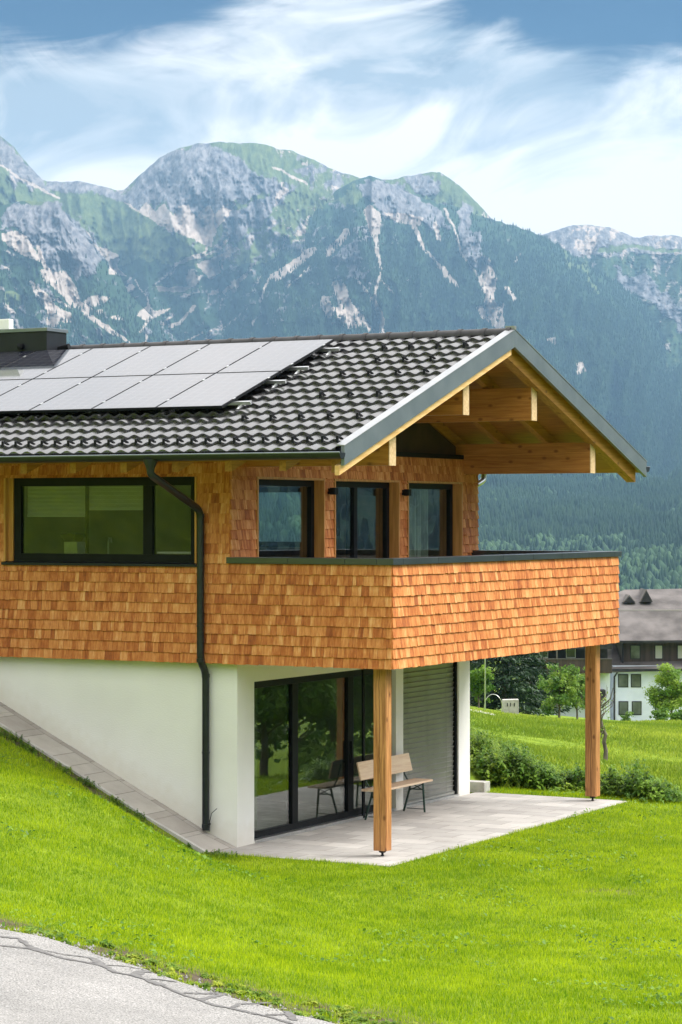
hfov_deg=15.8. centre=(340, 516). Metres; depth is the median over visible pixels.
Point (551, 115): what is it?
sky
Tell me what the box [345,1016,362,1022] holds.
verge weed
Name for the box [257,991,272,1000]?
verge weed
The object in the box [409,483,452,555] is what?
window frame
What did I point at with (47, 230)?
mountain
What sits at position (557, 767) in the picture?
weed clump
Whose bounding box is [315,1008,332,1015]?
verge weed
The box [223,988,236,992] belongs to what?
verge weed
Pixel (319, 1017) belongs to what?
verge weed
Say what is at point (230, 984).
verge weed
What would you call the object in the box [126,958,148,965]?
verge weed
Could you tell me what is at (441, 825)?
terrace
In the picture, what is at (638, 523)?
forest
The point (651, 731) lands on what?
grass
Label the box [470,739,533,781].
weed clump
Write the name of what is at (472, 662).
spruce tree
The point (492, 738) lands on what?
weed clump
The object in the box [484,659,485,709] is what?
metal pole
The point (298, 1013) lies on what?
verge weed
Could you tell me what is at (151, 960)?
verge weed
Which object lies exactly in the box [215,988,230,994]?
verge weed
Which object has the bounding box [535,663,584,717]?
ash tree
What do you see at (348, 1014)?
verge weed
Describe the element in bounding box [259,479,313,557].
window frame
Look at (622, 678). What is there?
window
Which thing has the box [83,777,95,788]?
strip weed
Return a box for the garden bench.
[356,753,432,819]
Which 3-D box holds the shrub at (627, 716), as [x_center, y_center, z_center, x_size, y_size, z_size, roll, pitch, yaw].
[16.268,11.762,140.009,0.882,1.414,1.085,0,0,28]
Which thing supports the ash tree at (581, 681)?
on the ground at (473, 776)
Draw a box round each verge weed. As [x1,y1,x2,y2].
[31,927,44,933]
[43,932,63,938]
[61,938,71,944]
[96,939,121,949]
[126,953,143,959]
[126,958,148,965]
[141,966,162,972]
[147,958,158,965]
[156,971,175,977]
[162,967,176,972]
[165,962,179,966]
[167,965,185,970]
[199,973,211,978]
[199,982,210,988]
[209,975,218,979]
[211,981,224,986]
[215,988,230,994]
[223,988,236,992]
[225,983,238,988]
[234,983,250,990]
[246,990,260,998]
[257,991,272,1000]
[271,1001,282,1005]
[289,1010,308,1016]
[301,999,320,1006]
[313,1014,331,1021]
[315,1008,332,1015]
[328,1005,352,1011]
[336,1012,357,1018]
[342,1005,354,1011]
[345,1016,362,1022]
[355,1017,369,1023]
[370,1015,380,1019]
[380,1020,395,1023]
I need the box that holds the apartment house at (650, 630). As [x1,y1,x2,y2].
[608,588,681,720]
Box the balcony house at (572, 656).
[535,643,611,719]
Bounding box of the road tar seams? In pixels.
[0,936,298,1023]
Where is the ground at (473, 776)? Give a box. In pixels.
[0,659,681,1023]
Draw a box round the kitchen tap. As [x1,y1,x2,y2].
[107,537,112,553]
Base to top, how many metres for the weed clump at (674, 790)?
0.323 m
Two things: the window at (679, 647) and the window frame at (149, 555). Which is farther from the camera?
the window at (679, 647)
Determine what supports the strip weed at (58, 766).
on the ground at (473, 776)
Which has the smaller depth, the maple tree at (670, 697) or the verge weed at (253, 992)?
the verge weed at (253, 992)
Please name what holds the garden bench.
on the terrace
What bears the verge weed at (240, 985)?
on the ground at (473, 776)
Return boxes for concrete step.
[470,780,489,791]
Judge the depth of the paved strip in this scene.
33.34 m
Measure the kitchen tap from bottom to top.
0.270 m
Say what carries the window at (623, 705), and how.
in the apartment house at (650, 630)
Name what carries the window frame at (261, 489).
in the chalet
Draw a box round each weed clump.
[470,722,501,748]
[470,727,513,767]
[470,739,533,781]
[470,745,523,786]
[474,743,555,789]
[484,732,543,762]
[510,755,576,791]
[537,762,573,775]
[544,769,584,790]
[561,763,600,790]
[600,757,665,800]
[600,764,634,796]
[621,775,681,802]
[669,784,680,800]
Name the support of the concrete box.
on the ground at (473, 776)
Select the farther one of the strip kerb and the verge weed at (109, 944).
the strip kerb
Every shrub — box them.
[620,711,634,720]
[649,707,670,720]
[668,708,681,720]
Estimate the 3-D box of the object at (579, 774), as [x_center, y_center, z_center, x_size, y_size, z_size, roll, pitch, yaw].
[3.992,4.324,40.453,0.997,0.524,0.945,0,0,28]
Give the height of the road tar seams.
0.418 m
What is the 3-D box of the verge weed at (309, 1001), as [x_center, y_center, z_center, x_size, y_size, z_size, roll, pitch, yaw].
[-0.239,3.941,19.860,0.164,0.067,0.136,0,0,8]
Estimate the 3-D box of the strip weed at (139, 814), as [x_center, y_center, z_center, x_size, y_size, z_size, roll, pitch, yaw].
[-2.694,3.954,32.513,0.262,0.179,0.176,0,0,-15]
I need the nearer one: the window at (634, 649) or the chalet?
the chalet
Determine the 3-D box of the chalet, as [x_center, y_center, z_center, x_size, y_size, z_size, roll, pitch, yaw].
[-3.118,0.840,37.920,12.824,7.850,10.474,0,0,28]
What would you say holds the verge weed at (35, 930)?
on the ground at (473, 776)
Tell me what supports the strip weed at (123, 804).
on the ground at (473, 776)
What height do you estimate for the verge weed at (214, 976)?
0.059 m
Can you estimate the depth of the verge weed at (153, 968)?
20.16 m
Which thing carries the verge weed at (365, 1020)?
on the ground at (473, 776)
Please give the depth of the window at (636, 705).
244.92 m
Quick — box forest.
[0,197,681,591]
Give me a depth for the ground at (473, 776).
26.39 m
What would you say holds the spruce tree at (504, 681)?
on the ground at (473, 776)
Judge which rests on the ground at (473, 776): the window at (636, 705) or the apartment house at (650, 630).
the apartment house at (650, 630)
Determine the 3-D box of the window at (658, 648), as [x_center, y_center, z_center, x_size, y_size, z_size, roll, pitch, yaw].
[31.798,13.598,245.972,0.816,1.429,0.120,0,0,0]
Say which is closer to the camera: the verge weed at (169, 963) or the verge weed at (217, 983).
the verge weed at (217, 983)
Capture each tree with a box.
[470,655,556,714]
[470,657,500,709]
[470,664,495,707]
[491,651,580,715]
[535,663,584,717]
[561,674,584,718]
[600,683,615,759]
[642,663,681,719]
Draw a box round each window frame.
[14,477,194,562]
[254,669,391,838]
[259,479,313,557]
[259,487,300,546]
[336,481,388,557]
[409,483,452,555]
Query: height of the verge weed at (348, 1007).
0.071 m
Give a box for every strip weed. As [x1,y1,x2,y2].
[5,732,18,741]
[12,738,31,751]
[36,750,53,764]
[51,762,71,777]
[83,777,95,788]
[112,798,129,811]
[128,808,146,820]
[218,851,237,857]
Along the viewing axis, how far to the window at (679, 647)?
245.94 m
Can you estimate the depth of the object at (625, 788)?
38.66 m
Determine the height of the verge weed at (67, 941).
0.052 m
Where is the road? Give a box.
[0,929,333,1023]
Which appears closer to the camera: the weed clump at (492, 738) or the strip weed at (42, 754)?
the strip weed at (42, 754)
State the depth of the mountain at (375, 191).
7696.58 m
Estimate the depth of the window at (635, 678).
244.92 m
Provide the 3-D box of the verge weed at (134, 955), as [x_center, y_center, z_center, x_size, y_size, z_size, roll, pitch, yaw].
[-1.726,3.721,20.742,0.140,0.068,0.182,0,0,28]
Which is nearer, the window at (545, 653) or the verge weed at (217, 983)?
the verge weed at (217, 983)
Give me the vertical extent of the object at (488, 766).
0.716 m
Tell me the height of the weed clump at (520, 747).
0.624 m
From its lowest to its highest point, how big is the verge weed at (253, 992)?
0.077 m
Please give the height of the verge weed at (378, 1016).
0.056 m
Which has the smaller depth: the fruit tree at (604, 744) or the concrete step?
the concrete step
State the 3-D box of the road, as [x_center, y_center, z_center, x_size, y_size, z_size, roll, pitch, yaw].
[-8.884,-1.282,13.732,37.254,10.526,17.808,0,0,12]
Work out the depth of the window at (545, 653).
238.31 m
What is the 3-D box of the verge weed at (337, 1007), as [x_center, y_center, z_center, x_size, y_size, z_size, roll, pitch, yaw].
[-0.017,3.972,19.795,0.179,0.067,0.195,0,0,-40]
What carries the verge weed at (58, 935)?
on the ground at (473, 776)
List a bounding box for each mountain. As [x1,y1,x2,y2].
[0,136,490,340]
[0,200,178,344]
[222,176,681,478]
[542,225,681,370]
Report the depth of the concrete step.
39.37 m
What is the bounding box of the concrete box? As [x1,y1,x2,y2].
[501,699,518,714]
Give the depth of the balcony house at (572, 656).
238.00 m
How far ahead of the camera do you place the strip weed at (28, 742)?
33.41 m
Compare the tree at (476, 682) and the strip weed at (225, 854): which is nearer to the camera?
the strip weed at (225, 854)
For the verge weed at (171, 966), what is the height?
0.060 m
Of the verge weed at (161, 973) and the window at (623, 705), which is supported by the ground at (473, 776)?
the verge weed at (161, 973)
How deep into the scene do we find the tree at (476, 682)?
125.72 m
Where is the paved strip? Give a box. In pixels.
[0,702,235,852]
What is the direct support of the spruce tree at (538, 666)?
on the ground at (473, 776)
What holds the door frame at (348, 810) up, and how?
in the chalet
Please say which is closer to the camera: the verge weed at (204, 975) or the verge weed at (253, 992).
the verge weed at (253, 992)
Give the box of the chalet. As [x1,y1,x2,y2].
[0,319,649,855]
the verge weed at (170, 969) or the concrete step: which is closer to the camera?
the verge weed at (170, 969)
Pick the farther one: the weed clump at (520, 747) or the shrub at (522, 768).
the weed clump at (520, 747)
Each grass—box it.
[470,707,681,792]
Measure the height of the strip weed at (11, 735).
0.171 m
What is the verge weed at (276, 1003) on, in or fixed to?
on the ground at (473, 776)
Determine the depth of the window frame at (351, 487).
36.08 m
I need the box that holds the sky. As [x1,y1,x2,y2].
[0,0,681,237]
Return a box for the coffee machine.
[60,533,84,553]
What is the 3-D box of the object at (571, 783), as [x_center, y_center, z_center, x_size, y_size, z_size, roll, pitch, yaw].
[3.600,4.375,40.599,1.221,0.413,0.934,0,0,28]
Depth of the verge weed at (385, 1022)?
19.37 m
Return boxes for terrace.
[217,792,625,866]
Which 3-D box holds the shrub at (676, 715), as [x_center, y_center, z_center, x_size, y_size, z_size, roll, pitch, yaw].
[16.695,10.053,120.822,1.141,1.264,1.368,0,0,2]
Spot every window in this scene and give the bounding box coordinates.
[539,651,547,657]
[566,649,575,657]
[618,674,627,686]
[619,701,627,714]
[630,645,639,658]
[631,674,640,686]
[632,701,641,714]
[655,645,662,658]
[677,645,681,658]
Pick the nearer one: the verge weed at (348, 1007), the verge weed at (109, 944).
the verge weed at (348, 1007)
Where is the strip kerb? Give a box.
[0,722,204,852]
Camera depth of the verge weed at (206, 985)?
19.78 m

